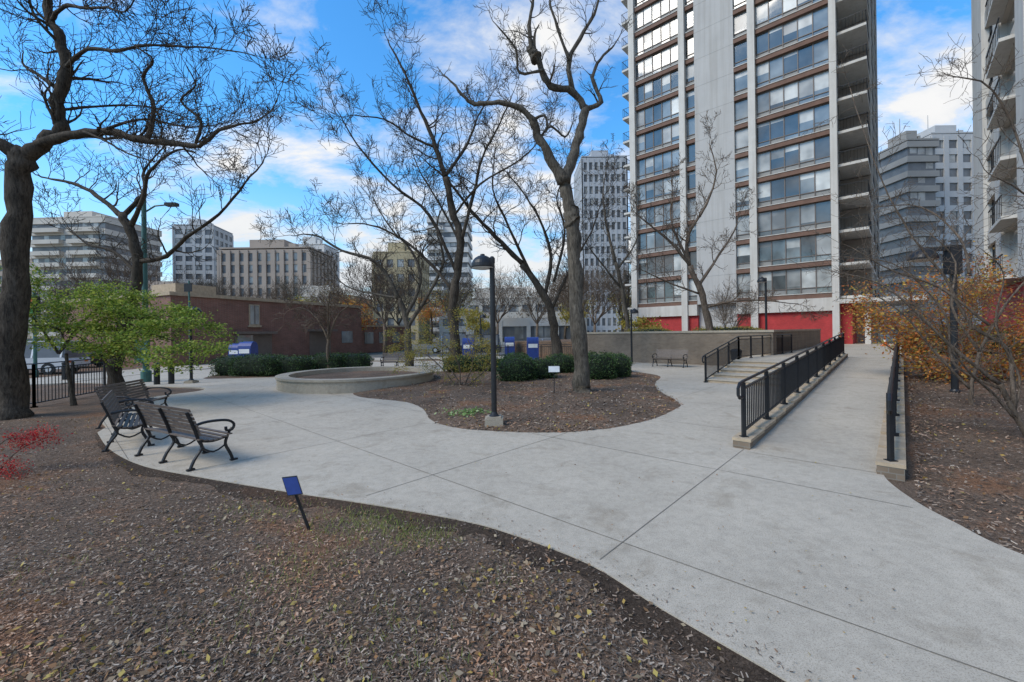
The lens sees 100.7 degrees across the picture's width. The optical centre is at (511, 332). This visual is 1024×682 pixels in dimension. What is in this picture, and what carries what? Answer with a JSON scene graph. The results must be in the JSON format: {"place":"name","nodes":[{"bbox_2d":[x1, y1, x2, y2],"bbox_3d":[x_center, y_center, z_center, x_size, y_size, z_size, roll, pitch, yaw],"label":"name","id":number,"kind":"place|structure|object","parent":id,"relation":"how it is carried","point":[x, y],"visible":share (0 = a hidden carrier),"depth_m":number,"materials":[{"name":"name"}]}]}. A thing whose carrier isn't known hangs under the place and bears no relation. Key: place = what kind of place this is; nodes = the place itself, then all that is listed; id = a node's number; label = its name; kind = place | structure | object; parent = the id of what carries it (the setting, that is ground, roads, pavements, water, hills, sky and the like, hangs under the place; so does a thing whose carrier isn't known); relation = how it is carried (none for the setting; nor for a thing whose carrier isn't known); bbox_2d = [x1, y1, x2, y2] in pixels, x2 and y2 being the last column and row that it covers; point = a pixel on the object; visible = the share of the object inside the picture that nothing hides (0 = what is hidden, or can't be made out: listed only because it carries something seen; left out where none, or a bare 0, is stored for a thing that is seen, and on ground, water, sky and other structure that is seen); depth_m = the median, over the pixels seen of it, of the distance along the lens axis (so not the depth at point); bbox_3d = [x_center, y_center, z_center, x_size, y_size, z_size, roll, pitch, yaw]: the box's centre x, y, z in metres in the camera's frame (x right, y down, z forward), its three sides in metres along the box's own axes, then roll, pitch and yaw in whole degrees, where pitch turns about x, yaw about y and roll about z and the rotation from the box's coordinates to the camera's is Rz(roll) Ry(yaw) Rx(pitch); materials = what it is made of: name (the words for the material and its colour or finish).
{"place":"outdoors","nodes":[
{"label":"outdoors","id":0,"kind":"place"},
{"bbox_2d":[30,364,214,384],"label":"sidewalk","id":1,"kind":"structure","parent":0,"point":[137,371],"depth_m":22.71,"materials":[{"name":"concrete"}]},
{"bbox_2d":[299,283,356,303],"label":"bare tree","id":2,"kind":"object","parent":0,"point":[311,297],"visible":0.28,"depth_m":49.28,"materials":[{"name":"brown plant"}]},
{"bbox_2d":[306,341,504,357],"bbox_3d":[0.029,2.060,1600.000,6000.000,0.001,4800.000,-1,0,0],"label":"ground","id":3,"kind":"structure","parent":0,"point":[373,354],"depth_m":51.25,"materials":[{"name":"grey concrete"}]},
{"bbox_2d":[30,211,161,340],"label":"condo building","id":4,"kind":"structure","parent":3,"relation":"on","point":[62,238],"depth_m":109.33,"materials":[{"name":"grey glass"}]},
{"bbox_2d":[172,212,233,285],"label":"grey tower","id":5,"kind":"structure","parent":3,"relation":"on","point":[222,237],"depth_m":140.96,"materials":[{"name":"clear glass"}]},
{"bbox_2d":[217,230,336,298],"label":"tan apartment building","id":6,"kind":"structure","parent":3,"relation":"on","point":[261,262],"depth_m":99.80,"materials":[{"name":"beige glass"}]},
{"bbox_2d":[298,235,339,286],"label":"tan apartment building","id":7,"kind":"structure","parent":3,"relation":"on","point":[317,241],"depth_m":117.80,"materials":[{"name":"concrete"}]},
{"bbox_2d":[277,276,372,323],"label":"lowrise building","id":8,"kind":"structure","parent":3,"relation":"on","point":[366,311],"depth_m":88.40,"materials":[{"name":"beige concrete"}]},
{"bbox_2d":[42,282,667,340],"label":"distant yellow trees","id":9,"kind":"object","parent":3,"relation":"on","point":[484,325],"visible":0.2,"depth_m":46.63,"materials":[{"name":"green plant"}]},
{"bbox_2d":[332,291,446,343],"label":"distant autumn trees","id":10,"kind":"object","parent":3,"relation":"on","point":[429,313],"visible":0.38,"depth_m":67.09,"materials":[{"name":"orange plant"}]},
{"bbox_2d":[366,273,426,325],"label":"bare tree","id":11,"kind":"object","parent":3,"relation":"on","point":[398,312],"visible":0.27,"depth_m":60.10,"materials":[{"name":"brown plant"}]},
{"bbox_2d":[372,242,429,343],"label":"ochre building","id":12,"kind":"structure","parent":3,"relation":"on","point":[396,259],"depth_m":89.97,"materials":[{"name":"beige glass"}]},
{"bbox_2d":[426,210,472,340],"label":"white condo tower","id":13,"kind":"structure","parent":3,"relation":"on","point":[449,237],"depth_m":119.84,"materials":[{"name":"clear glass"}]},
{"bbox_2d":[425,269,486,321],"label":"bare tree","id":14,"kind":"object","parent":3,"relation":"on","point":[465,290],"visible":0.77,"depth_m":51.59,"materials":[{"name":"brown plant"}]},
{"bbox_2d":[470,265,532,333],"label":"bare tree","id":15,"kind":"object","parent":3,"relation":"on","point":[500,293],"visible":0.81,"depth_m":60.11,"materials":[{"name":"brown plant"}]},
{"bbox_2d":[439,276,568,338],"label":"building","id":16,"kind":"structure","parent":3,"relation":"on","point":[443,331],"depth_m":95.80,"materials":[{"name":"beige glass"}]},
{"bbox_2d":[0,359,1023,681],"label":"mulch bed","id":17,"kind":"object","parent":3,"relation":"on","point":[80,413],"visible":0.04,"depth_m":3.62,"materials":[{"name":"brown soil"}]},
{"bbox_2d":[29,290,40,376],"bbox_3d":[-25.402,0.030,22.520,0.340,4.650,0.440,-1,0,0],"label":"traffic signal","id":18,"kind":"object","parent":17,"relation":"on","point":[35,349],"visible":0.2,"depth_m":22.56,"materials":[{"name":"black metal"}]},
{"bbox_2d":[0,421,73,481],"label":"red maple shrub","id":19,"kind":"object","parent":17,"relation":"on","point":[26,438],"visible":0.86,"depth_m":6.45,"materials":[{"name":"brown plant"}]},
{"bbox_2d":[26,358,105,407],"bbox_3d":[-17.033,1.614,13.574,5.601,1.348,3.217,-1,0,-9],"label":"iron fence","id":20,"kind":"object","parent":17,"relation":"on","point":[34,369],"visible":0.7,"depth_m":13.54,"materials":[{"name":"black metal"}]},
{"bbox_2d":[0,262,242,405],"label":"tree","id":21,"kind":"object","parent":17,"relation":"on","point":[146,324],"visible":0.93,"depth_m":12.42,"materials":[{"name":"green plant"}]},
{"bbox_2d":[0,83,288,393],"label":"bare tree","id":22,"kind":"object","parent":17,"relation":"on","point":[133,244],"visible":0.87,"depth_m":15.48,"materials":[{"name":"brown plant"}]},
{"bbox_2d":[0,0,310,420],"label":"bare tree","id":23,"kind":"object","parent":17,"relation":"on","point":[20,167],"visible":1,"depth_m":10.70,"materials":[{"name":"brown plant"}]},
{"bbox_2d":[1,491,554,681],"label":"grass tufts","id":24,"kind":"object","parent":17,"relation":"on","point":[386,520],"visible":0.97,"depth_m":3.83,"materials":[{"name":"green plant"}]},
{"bbox_2d":[282,475,310,529],"bbox_3d":[-2.243,1.792,4.425,0.290,0.586,0.099,-1,0,-13],"label":"garden sign","id":25,"kind":"object","parent":17,"relation":"on","point":[292,485],"visible":0.91,"depth_m":4.41,"materials":[{"name":"blue metal"}]},
{"bbox_2d":[251,140,475,365],"bbox_3d":[-7.507,-3.974,23.337,12.014,12.490,5.589,-1,0,12],"label":"bare tree","id":26,"kind":"object","parent":17,"relation":"on","point":[405,312],"visible":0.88,"depth_m":23.23,"materials":[{"name":"grey plant"}]},
{"bbox_2d":[442,344,572,359],"bbox_3d":[-0.280,1.455,30.250,9.529,1.198,0.116,-1,0,3],"label":"street fence","id":27,"kind":"object","parent":17,"relation":"on","point":[541,347],"visible":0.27,"depth_m":30.10,"materials":[{"name":"black metal"}]},
{"bbox_2d":[391,85,628,354],"bbox_3d":[0.361,-5.381,23.407,13.327,15.081,6.786,-1,0,-18],"label":"bare tree","id":28,"kind":"object","parent":17,"relation":"on","point":[556,343],"visible":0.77,"depth_m":23.85,"materials":[{"name":"brown plant"}]},
{"bbox_2d":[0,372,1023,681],"bbox_3d":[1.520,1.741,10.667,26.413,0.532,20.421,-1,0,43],"label":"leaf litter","id":29,"kind":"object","parent":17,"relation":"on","point":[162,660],"visible":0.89,"depth_m":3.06,"materials":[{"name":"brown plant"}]},
{"bbox_2d":[515,339,571,358],"bbox_3d":[12.827,1.171,35.344,18.690,1.300,18.940,-1,0,43],"label":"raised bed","id":30,"kind":"object","parent":17,"relation":"on","point":[520,346],"depth_m":32.35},
{"bbox_2d":[544,250,599,313],"bbox_3d":[5.068,-2.489,34.740,5.232,8.856,7.079,-1,0,-21],"label":"bare tree","id":31,"kind":"object","parent":30,"relation":"on","point":[564,300],"visible":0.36,"depth_m":34.67,"materials":[{"name":"brown plant"}]},
{"bbox_2d":[625,325,763,331],"bbox_3d":[11.248,0.139,27.248,8.983,1.260,3.999,-1,0,38],"label":"evergreen shrub","id":32,"kind":"object","parent":30,"relation":"on","point":[702,328],"visible":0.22,"depth_m":25.64,"materials":[{"name":"green plant"}]},
{"bbox_2d":[587,329,820,365],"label":"retaining wall","id":33,"kind":"structure","parent":30,"relation":"on","point":[698,345],"depth_m":25.22,"materials":[{"name":"beige concrete"}]},
{"bbox_2d":[618,109,830,330],"bbox_3d":[11.852,-5.551,25.015,11.785,15.124,4.346,-1,0,0],"label":"bare tree","id":34,"kind":"object","parent":30,"relation":"on","point":[701,293],"visible":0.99,"depth_m":25.05,"materials":[{"name":"brown plant"}]},
{"bbox_2d":[697,284,759,327],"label":"bare tree","id":35,"kind":"object","parent":30,"relation":"on","point":[724,321],"visible":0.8,"depth_m":29.69,"materials":[{"name":"brown plant"}]},
{"bbox_2d":[757,277,767,329],"bbox_3d":[13.693,-1.291,23.200,0.490,3.560,0.490,-1,0,45],"label":"street lamp","id":36,"kind":"object","parent":30,"relation":"on","point":[761,280],"visible":0.86,"depth_m":23.15,"materials":[{"name":"black metal"}]},
{"bbox_2d":[563,133,647,330],"bbox_3d":[7.006,-6.165,31.181,7.446,16.371,3.047,-1,0,-33],"label":"bare tree","id":37,"kind":"object","parent":17,"relation":"on","point":[623,295],"visible":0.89,"depth_m":30.92,"materials":[{"name":"grey plant"}]},
{"bbox_2d":[704,359,793,386],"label":"stairs","id":38,"kind":"structure","parent":17,"relation":"on","point":[735,371],"depth_m":16.86,"materials":[{"name":"grey concrete"}]},
{"bbox_2d":[702,334,792,382],"bbox_3d":[11.187,0.981,19.818,11.635,1.746,0.516,-1,0,-43],"label":"stair railing","id":39,"kind":"object","parent":38,"relation":"on","point":[758,345],"visible":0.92,"depth_m":19.59,"materials":[{"name":"black metal"}]},
{"bbox_2d":[732,354,905,481],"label":"ramp kerb","id":40,"kind":"structure","parent":17,"relation":"on","point":[758,431],"depth_m":7.59,"materials":[{"name":"grey concrete"}]},
{"bbox_2d":[736,332,845,436],"bbox_3d":[9.346,0.893,13.063,0.155,1.682,16.802,-1,0,43],"label":"ramp railing","id":41,"kind":"object","parent":40,"relation":"on","point":[795,374],"visible":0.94,"depth_m":9.51,"materials":[{"name":"black metal"}]},
{"bbox_2d":[883,332,900,461],"bbox_3d":[10.632,0.875,11.743,0.155,1.682,17.002,-1,0,43],"label":"ramp railing","id":42,"kind":"object","parent":40,"relation":"on","point":[892,399],"visible":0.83,"depth_m":5.75,"materials":[{"name":"black metal"}]},
{"bbox_2d":[774,33,1023,436],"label":"crabapple tree","id":43,"kind":"object","parent":17,"relation":"on","point":[1011,402],"visible":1,"depth_m":7.15,"materials":[{"name":"brown plant"}]},
{"bbox_2d":[818,192,1023,405],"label":"crabapple tree","id":44,"kind":"object","parent":17,"relation":"on","point":[970,387],"visible":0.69,"depth_m":9.53,"materials":[{"name":"brown plant"}]},
{"bbox_2d":[829,240,1023,383],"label":"autumn shrub","id":45,"kind":"object","parent":17,"relation":"on","point":[878,317],"visible":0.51,"depth_m":12.43,"materials":[{"name":"brown plant"}]},
{"bbox_2d":[902,337,1023,483],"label":"sloped mulch bed","id":46,"kind":"object","parent":17,"relation":"on","point":[970,437],"visible":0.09,"depth_m":7.36,"materials":[{"name":"brown soil"}]},
{"bbox_2d":[907,245,962,392],"bbox_3d":[10.874,-0.342,10.900,1.225,3.780,0.610,-1,0,0],"label":"street lamp","id":47,"kind":"object","parent":46,"relation":"on","point":[954,378],"visible":0.66,"depth_m":10.83,"materials":[{"name":"black metal"}]},
{"bbox_2d":[905,326,1021,354],"bbox_3d":[22.502,0.389,21.187,4.698,1.682,8.925,-1,0,43],"label":"evergreen shrub","id":48,"kind":"object","parent":46,"relation":"on","point":[994,343],"visible":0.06,"depth_m":18.81,"materials":[{"name":"green plant"}]},
{"bbox_2d":[971,0,1023,330],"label":"neighbouring apartment block","id":49,"kind":"structure","parent":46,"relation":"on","point":[998,26],"depth_m":22.25,"materials":[{"name":"white concrete"}]},
{"bbox_2d":[470,317,586,346],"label":"lowrise building","id":50,"kind":"structure","parent":3,"relation":"on","point":[520,329],"depth_m":63.97,"materials":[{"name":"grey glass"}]},
{"bbox_2d":[505,264,567,337],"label":"bare tree","id":51,"kind":"object","parent":3,"relation":"on","point":[531,303],"visible":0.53,"depth_m":49.60,"materials":[{"name":"brown plant"}]},
{"bbox_2d":[574,143,629,331],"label":"grey grid tower","id":52,"kind":"structure","parent":3,"relation":"on","point":[607,322],"depth_m":100.80,"materials":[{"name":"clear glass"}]},
{"bbox_2d":[598,258,631,330],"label":"bare tree","id":53,"kind":"object","parent":3,"relation":"on","point":[628,291],"visible":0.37,"depth_m":51.43,"materials":[{"name":"brown plant"}]},
{"bbox_2d":[878,119,940,334],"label":"distant tower","id":54,"kind":"structure","parent":3,"relation":"on","point":[916,158],"depth_m":80.08,"materials":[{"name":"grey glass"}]},
{"bbox_2d":[917,115,981,327],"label":"distant tower","id":55,"kind":"structure","parent":3,"relation":"on","point":[954,165],"depth_m":84.80,"materials":[{"name":"grey concrete"}]},
{"bbox_2d":[372,351,504,357],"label":"back street","id":56,"kind":"structure","parent":0,"point":[500,353],"depth_m":41.19,"materials":[{"name":"grey asphalt"}]},
{"bbox_2d":[337,236,422,352],"bbox_3d":[-11.927,-3.258,39.418,8.848,10.873,6.540,-1,0,1],"label":"bare tree","id":57,"kind":"object","parent":56,"relation":"on","point":[376,285],"visible":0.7,"depth_m":39.23,"materials":[{"name":"brown plant"}]},
{"bbox_2d":[427,334,469,352],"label":"parked car","id":58,"kind":"object","parent":56,"relation":"on","point":[462,336],"visible":0.38,"depth_m":43.67,"materials":[{"name":"silver paint"}]},
{"bbox_2d":[449,334,501,354],"bbox_3d":[-3.185,1.095,37.600,4.544,1.900,1.861,-1,0,0],"label":"parked car","id":59,"kind":"object","parent":56,"relation":"on","point":[498,342],"visible":0.23,"depth_m":36.81,"materials":[{"name":"paint"}]},
{"bbox_2d":[562,261,635,331],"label":"bare tree","id":60,"kind":"object","parent":56,"relation":"on","point":[598,293],"visible":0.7,"depth_m":45.84,"materials":[{"name":"brown plant"}]},
{"bbox_2d":[0,0,972,296],"label":"sky","id":61,"kind":"structure","parent":0,"point":[455,31],"materials":[{"name":"blue"}]},
{"bbox_2d":[75,361,1023,681],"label":"plaza pavement","id":62,"kind":"structure","parent":0,"point":[957,595],"depth_m":4.65,"materials":[{"name":"concrete"}]},
{"bbox_2d":[100,390,154,452],"bbox_3d":[-7.359,1.613,8.198,0.712,0.916,1.830,-1,0,-39],"label":"park bench","id":63,"kind":"object","parent":62,"relation":"on","point":[111,406],"visible":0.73,"depth_m":7.70,"materials":[{"name":"black metal"}]},
{"bbox_2d":[94,379,171,428],"bbox_3d":[-8.942,1.635,10.137,0.711,0.916,1.830,-1,0,-16],"label":"park bench","id":64,"kind":"object","parent":62,"relation":"on","point":[127,404],"visible":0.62,"depth_m":10.11,"materials":[{"name":"black metal"}]},
{"bbox_2d":[134,200,178,381],"bbox_3d":[-15.803,-1.905,18.948,1.750,8.250,0.495,-1,0,0],"label":"street lamp","id":65,"kind":"object","parent":62,"relation":"on","point":[146,376],"visible":0.49,"depth_m":18.92,"materials":[{"name":"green metal"}]},
{"bbox_2d":[133,401,237,471],"bbox_3d":[-5.340,1.585,6.918,1.830,0.917,0.712,-1,0,29],"label":"park bench","id":66,"kind":"object","parent":62,"relation":"on","point":[174,432],"visible":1,"depth_m":6.69,"materials":[{"name":"black metal"}]},
{"bbox_2d":[184,306,201,382],"bbox_3d":[-13.718,0.577,18.300,0.630,3.430,0.480,-1,0,0],"label":"street lamp","id":67,"kind":"object","parent":62,"relation":"on","point":[191,380],"visible":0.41,"depth_m":18.25,"materials":[{"name":"black metal"}]},
{"bbox_2d":[203,375,274,378],"bbox_3d":[-11.600,2.085,23.226,8.066,0.095,5.505,-1,0,-17],"label":"hedge bed","id":68,"kind":"object","parent":62,"relation":"on","point":[220,377],"visible":0.09,"depth_m":20.51,"materials":[{"name":"brown soil"}]},
{"bbox_2d":[208,352,315,376],"bbox_3d":[-12.616,1.617,21.397,5.150,1.287,2.460,-1,0,0],"label":"boxwood hedge","id":69,"kind":"object","parent":68,"relation":"on","point":[251,364],"visible":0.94,"depth_m":20.82,"materials":[{"name":"green plant"}]},
{"bbox_2d":[272,272,391,367],"bbox_3d":[-9.784,-0.415,22.651,6.393,5.242,3.713,-1,0,33],"label":"ornamental tree","id":70,"kind":"object","parent":68,"relation":"on","point":[329,313],"visible":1,"depth_m":22.27,"materials":[{"name":"brown plant"}]},
{"bbox_2d":[309,351,374,368],"bbox_3d":[-9.330,1.564,23.181,3.418,1.270,2.268,-1,0,0],"label":"boxwood hedge","id":71,"kind":"object","parent":68,"relation":"on","point":[348,359],"visible":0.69,"depth_m":22.68,"materials":[{"name":"green plant"}]},
{"bbox_2d":[238,341,257,355],"bbox_3d":[-16.282,1.383,26.192,0.780,1.690,0.795,-1,0,0],"label":"mailbox","id":72,"kind":"object","parent":62,"relation":"on","point":[247,348],"visible":0.57,"depth_m":25.88,"materials":[{"name":"blue metal"}]},
{"bbox_2d":[275,366,434,393],"bbox_3d":[-6.175,1.835,17.200,6.004,0.502,6.004,-1,0,0],"label":"round planter","id":73,"kind":"object","parent":62,"relation":"on","point":[343,380],"visible":0.89,"depth_m":15.19,"materials":[{"name":"concrete"}]},
{"bbox_2d":[380,353,413,365],"bbox_3d":[-6.478,1.600,23.955,1.800,0.916,0.709,-1,0,0],"label":"park bench","id":74,"kind":"object","parent":62,"relation":"on","point":[395,356],"visible":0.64,"depth_m":24.17,"materials":[{"name":"black metal"}]},
{"bbox_2d":[95,433,784,681],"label":"soil strip","id":75,"kind":"object","parent":62,"relation":"on","point":[739,663],"visible":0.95,"depth_m":3.67,"materials":[{"name":"brown soil"}]},
{"bbox_2d":[505,337,514,354],"bbox_3d":[-0.184,1.158,33.392,0.780,1.690,0.795,-1,0,0],"label":"mailbox","id":76,"kind":"object","parent":62,"relation":"on","point":[509,344],"visible":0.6,"depth_m":33.01,"materials":[{"name":"blue metal"}]},
{"bbox_2d":[353,371,680,432],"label":"mulch island","id":77,"kind":"structure","parent":62,"relation":"on","point":[577,418],"depth_m":11.57,"materials":[{"name":"brown soil"}]},
{"bbox_2d":[282,0,567,356],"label":"bare tree","id":78,"kind":"object","parent":77,"relation":"on","point":[459,234],"visible":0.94,"depth_m":21.76,"materials":[{"name":"brown plant"}]},
{"bbox_2d":[383,307,499,385],"bbox_3d":[-2.593,0.561,15.210,4.778,2.981,2.611,-1,0,12],"label":"yellow green shrub","id":79,"kind":"object","parent":77,"relation":"on","point":[450,357],"visible":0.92,"depth_m":15.30,"materials":[{"name":"brown plant"}]},
{"bbox_2d":[442,354,474,372],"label":"boxwood shrub","id":80,"kind":"object","parent":77,"relation":"on","point":[461,364],"visible":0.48,"depth_m":20.29,"materials":[{"name":"green plant"}]},
{"bbox_2d":[434,406,490,416],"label":"hosta plant","id":81,"kind":"object","parent":77,"relation":"on","point":[466,410],"visible":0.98,"depth_m":9.96,"materials":[{"name":"green plant"}]},
{"bbox_2d":[472,355,500,371],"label":"boxwood shrub","id":82,"kind":"object","parent":77,"relation":"on","point":[480,363],"visible":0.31,"depth_m":20.52,"materials":[{"name":"green plant"}]},
{"bbox_2d":[471,254,502,426],"bbox_3d":[-0.523,0.167,8.970,0.630,3.680,0.480,-1,0,0],"label":"street lamp","id":83,"kind":"object","parent":77,"relation":"on","point":[494,418],"visible":0.99,"depth_m":8.92,"materials":[{"name":"black metal"}]},
{"bbox_2d":[496,354,538,381],"bbox_3d":[0.148,1.405,16.545,1.817,1.149,1.639,-1,0,0],"label":"boxwood shrub","id":84,"kind":"object","parent":77,"relation":"on","point":[513,368],"visible":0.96,"depth_m":16.14,"materials":[{"name":"green plant"}]},
{"bbox_2d":[418,0,635,392],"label":"bare tree","id":85,"kind":"object","parent":77,"relation":"on","point":[579,341],"visible":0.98,"depth_m":13.03,"materials":[{"name":"grey plant"}]},
{"bbox_2d":[531,357,559,378],"bbox_3d":[1.189,1.444,17.281,1.465,1.036,1.310,-1,0,0],"label":"boxwood shrub","id":86,"kind":"object","parent":77,"relation":"on","point":[542,366],"visible":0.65,"depth_m":16.90,"materials":[{"name":"green plant"}]},
{"bbox_2d":[545,352,574,372],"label":"boxwood shrub","id":87,"kind":"object","parent":77,"relation":"on","point":[565,362],"visible":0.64,"depth_m":19.13,"materials":[{"name":"green plant"}]},
{"bbox_2d":[574,350,617,379],"bbox_3d":[3.324,1.301,16.913,1.814,1.275,1.593,-1,0,0],"label":"boxwood shrub","id":88,"kind":"object","parent":77,"relation":"on","point":[602,365],"visible":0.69,"depth_m":16.39,"materials":[{"name":"green plant"}]},
{"bbox_2d":[611,353,632,377],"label":"boxwood shrub","id":89,"kind":"object","parent":77,"relation":"on","point":[624,364],"visible":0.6,"depth_m":17.20,"materials":[{"name":"green plant"}]},
{"bbox_2d":[527,337,538,359],"bbox_3d":[1.416,1.135,28.992,0.780,1.690,0.795,-1,0,0],"label":"mailbox","id":90,"kind":"object","parent":62,"relation":"on","point":[533,347],"visible":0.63,"depth_m":28.61,"materials":[{"name":"blue metal"}]},
{"bbox_2d":[652,349,688,367],"bbox_3d":[8.593,1.391,23.130,1.800,0.917,0.712,-1,0,43],"label":"park bench","id":91,"kind":"object","parent":62,"relation":"on","point":[669,353],"visible":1,"depth_m":23.22,"materials":[{"name":"wood"}]},
{"bbox_2d":[748,357,891,471],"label":"access ramp","id":92,"kind":"structure","parent":62,"relation":"on","point":[834,417],"depth_m":8.39,"materials":[{"name":"concrete"}]},
{"bbox_2d":[740,335,920,359],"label":"plaza","id":93,"kind":"structure","parent":0,"point":[856,350],"depth_m":23.45,"materials":[{"name":"concrete"}]},
{"bbox_2d":[621,0,926,343],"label":"apartment tower","id":94,"kind":"structure","parent":93,"relation":"on","point":[765,80],"depth_m":39.45,"materials":[{"name":"white concrete"}]},
{"label":"side street","id":95,"kind":"structure","parent":0,"visible":0},
{"bbox_2d":[24,341,89,374],"bbox_3d":[-27.783,1.438,24.600,4.544,1.900,1.861,-1,0,-11],"label":"parked car","id":96,"kind":"object","parent":95,"relation":"on","point":[46,355],"visible":0.37,"depth_m":24.07,"materials":[{"name":"white paint"}]},
{"bbox_2d":[32,275,102,329],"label":"bare tree","id":97,"kind":"object","parent":95,"relation":"on","point":[57,293],"visible":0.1,"depth_m":46.93,"materials":[{"name":"brown plant"}]},
{"bbox_2d":[31,239,178,298],"bbox_3d":[-35.700,-3.186,38.036,7.194,11.393,9.733,-1,0,15],"label":"bare tree","id":98,"kind":"object","parent":95,"relation":"on","point":[117,276],"visible":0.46,"depth_m":37.56,"materials":[{"name":"brown plant"}]},
{"bbox_2d":[168,266,233,295],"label":"bare tree","id":99,"kind":"object","parent":95,"relation":"on","point":[209,284],"visible":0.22,"depth_m":59.45,"materials":[{"name":"brown plant"}]},
{"bbox_2d":[62,283,404,365],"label":"brick building","id":100,"kind":"structure","parent":95,"relation":"on","point":[249,318],"depth_m":35.43,"materials":[{"name":"brown brick"}]},
{"bbox_2d":[230,277,293,299],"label":"bare tree","id":101,"kind":"object","parent":95,"relation":"on","point":[264,294],"visible":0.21,"depth_m":51.97,"materials":[{"name":"brown plant"}]},
{"bbox_2d":[266,271,311,300],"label":"bare tree","id":102,"kind":"object","parent":95,"relation":"on","point":[295,287],"visible":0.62,"depth_m":71.67,"materials":[{"name":"grey plant"}]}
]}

